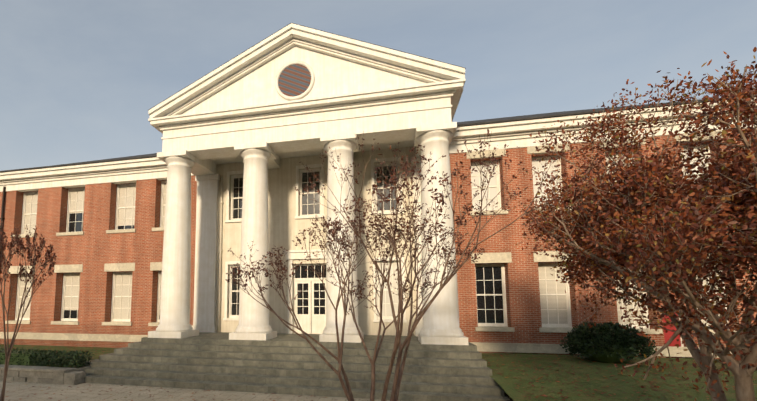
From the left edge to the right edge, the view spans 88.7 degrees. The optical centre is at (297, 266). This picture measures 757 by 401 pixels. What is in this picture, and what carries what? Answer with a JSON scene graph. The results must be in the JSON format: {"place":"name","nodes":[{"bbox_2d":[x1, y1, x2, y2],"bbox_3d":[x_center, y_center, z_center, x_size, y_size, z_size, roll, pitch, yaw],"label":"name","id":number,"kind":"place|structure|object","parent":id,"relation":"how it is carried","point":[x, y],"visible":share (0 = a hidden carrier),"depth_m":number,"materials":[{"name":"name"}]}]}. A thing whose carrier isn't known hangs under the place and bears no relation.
{"place":"outdoors","nodes":[
{"label":"outdoors","id":0,"kind":"place"},
{"bbox_2d":[0,344,116,367],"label":"terrace lawn","id":1,"kind":"structure","parent":0,"point":[84,349],"depth_m":18.07,"materials":[{"name":"green plant"}]},
{"bbox_2d":[0,347,93,367],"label":"terrace hedge","id":2,"kind":"object","parent":1,"relation":"on","point":[29,357],"visible":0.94,"depth_m":13.32,"materials":[{"name":"green plant"}]},
{"bbox_2d":[0,381,512,400],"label":"pavement","id":3,"kind":"structure","parent":0,"point":[22,392],"depth_m":10.92,"materials":[{"name":"concrete"}]},
{"bbox_2d":[0,221,56,400],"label":"crepe myrtle tree","id":4,"kind":"object","parent":3,"relation":"on","point":[8,349],"depth_m":7.82,"materials":[{"name":"brown plant"}]},
{"bbox_2d":[0,364,90,384],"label":"terrace retaining wall","id":5,"kind":"structure","parent":3,"relation":"on","point":[51,375],"depth_m":12.54,"materials":[{"name":"concrete"}]},
{"bbox_2d":[6,345,756,400],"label":"fallen leaves","id":6,"kind":"object","parent":3,"relation":"on","point":[564,398],"visible":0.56,"depth_m":10.64,"materials":[{"name":"orange plant"}]},
{"bbox_2d":[225,129,617,400],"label":"crepe myrtle tree","id":7,"kind":"object","parent":3,"relation":"on","point":[399,370],"depth_m":7.09,"materials":[{"name":"brown plant"}]},
{"bbox_2d":[83,332,510,400],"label":"stairs","id":8,"kind":"structure","parent":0,"point":[285,363],"depth_m":12.07,"materials":[{"name":"grey concrete"}]},
{"bbox_2d":[216,146,416,335],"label":"portico back wall","id":9,"kind":"structure","parent":0,"point":[285,226],"depth_m":17.09,"materials":[{"name":"white paint"}]},
{"bbox_2d":[218,165,412,335],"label":"courthouse portico downpipes","id":10,"kind":"object","parent":9,"relation":"attached to","point":[220,257],"visible":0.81,"depth_m":17.66,"materials":[{"name":"white metal"}]},
{"bbox_2d":[15,144,727,357],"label":"window frames","id":11,"kind":"structure","parent":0,"point":[318,321],"depth_m":16.94,"materials":[{"name":"white wood"}]},
{"bbox_2d":[64,165,503,322],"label":"window panes","id":12,"kind":"structure","parent":11,"relation":"in","point":[489,272],"depth_m":16.98,"materials":[{"name":"glass"}]},
{"bbox_2d":[18,154,719,324],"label":"window blinds","id":13,"kind":"object","parent":11,"relation":"in","point":[79,195],"visible":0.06,"depth_m":19.54,"materials":[{"name":"beige fabric"}]},
{"bbox_2d":[379,147,705,315],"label":"window blinds","id":14,"kind":"object","parent":11,"relation":"in","point":[387,309],"depth_m":15.95,"materials":[{"name":"beige fabric"}]},
{"bbox_2d":[0,0,756,170],"label":"sky","id":15,"kind":"structure","parent":0,"point":[80,80],"materials":[{"name":"blue"}]},
{"bbox_2d":[482,353,756,400],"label":"lawn","id":16,"kind":"structure","parent":0,"point":[507,385],"depth_m":10.05,"materials":[{"name":"green plant"}]},
{"bbox_2d":[559,321,657,363],"bbox_3d":[10.353,2.518,12.620,2.638,1.468,2.095,-1,-6,13],"label":"boxwood shrub","id":17,"kind":"object","parent":16,"relation":"on","point":[610,342],"visible":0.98,"depth_m":12.19,"materials":[{"name":"green plant"}]},
{"bbox_2d":[513,47,756,400],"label":"crepe myrtle tree","id":18,"kind":"object","parent":16,"relation":"on","point":[694,190],"depth_m":5.35,"materials":[{"name":"brown plant"}]},
{"label":"ground","id":19,"kind":"structure","parent":0,"visible":0},
{"bbox_2d":[148,23,468,344],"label":"portico","id":20,"kind":"structure","parent":19,"relation":"on","point":[238,108],"depth_m":14.45,"materials":[{"name":"white paint"}]},
{"bbox_2d":[278,64,310,96],"bbox_3d":[-0.113,-7.241,14.696,1.334,1.401,0.035,-1,-6,13],"label":"round vent","id":21,"kind":"object","parent":20,"relation":"attached to","point":[294,80],"visible":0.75,"depth_m":14.70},
{"bbox_2d":[275,61,314,100],"bbox_3d":[-0.112,-7.241,14.699,1.580,1.580,0.110,-1,-6,13],"label":"vent frame","id":22,"kind":"object","parent":20,"relation":"attached to","point":[306,92],"visible":0.9,"depth_m":14.65,"materials":[{"name":"white paint"}]},
{"bbox_2d":[148,23,465,110],"bbox_3d":[0.857,-7.492,18.828,12.120,2.736,9.430,-1,-6,13],"label":"portico gable roofing","id":23,"kind":"object","parent":20,"relation":"on","point":[316,29],"visible":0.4,"depth_m":14.22,"materials":[{"name":"grey metal"}]},
{"bbox_2d":[0,129,756,358],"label":"courthouse brick walls","id":24,"kind":"structure","parent":19,"relation":"on","point":[94,248],"depth_m":18.68,"materials":[{"name":"red brick"}]},
{"bbox_2d":[0,186,5,230],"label":"courthouse downpipe","id":25,"kind":"object","parent":24,"relation":"attached to","point":[2,210],"visible":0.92,"depth_m":21.11,"materials":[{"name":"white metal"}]},
{"bbox_2d":[0,332,732,357],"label":"building foundation","id":26,"kind":"object","parent":24,"relation":"attached to","point":[522,347],"visible":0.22,"depth_m":14.88,"materials":[{"name":"beige concrete"}]},
{"bbox_2d":[0,98,756,191],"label":"cornice","id":27,"kind":"structure","parent":24,"relation":"attached to","point":[514,134],"depth_m":15.58,"materials":[{"name":"white paint"}]},
{"bbox_2d":[0,95,756,172],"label":"roof","id":28,"kind":"structure","parent":27,"relation":"on","point":[525,117],"depth_m":17.89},
{"bbox_2d":[5,128,756,334],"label":"lintels and sills","id":29,"kind":"structure","parent":24,"relation":"attached to","point":[505,257],"depth_m":15.31,"materials":[{"name":"beige stone"}]},
{"bbox_2d":[663,313,681,357],"bbox_3d":[13.699,2.520,13.978,0.680,1.930,0.065,-1,-6,13],"label":"red side door","id":30,"kind":"structure","parent":24,"relation":"attached to","point":[668,335],"depth_m":13.94,"materials":[{"name":"red paint"}]}
]}

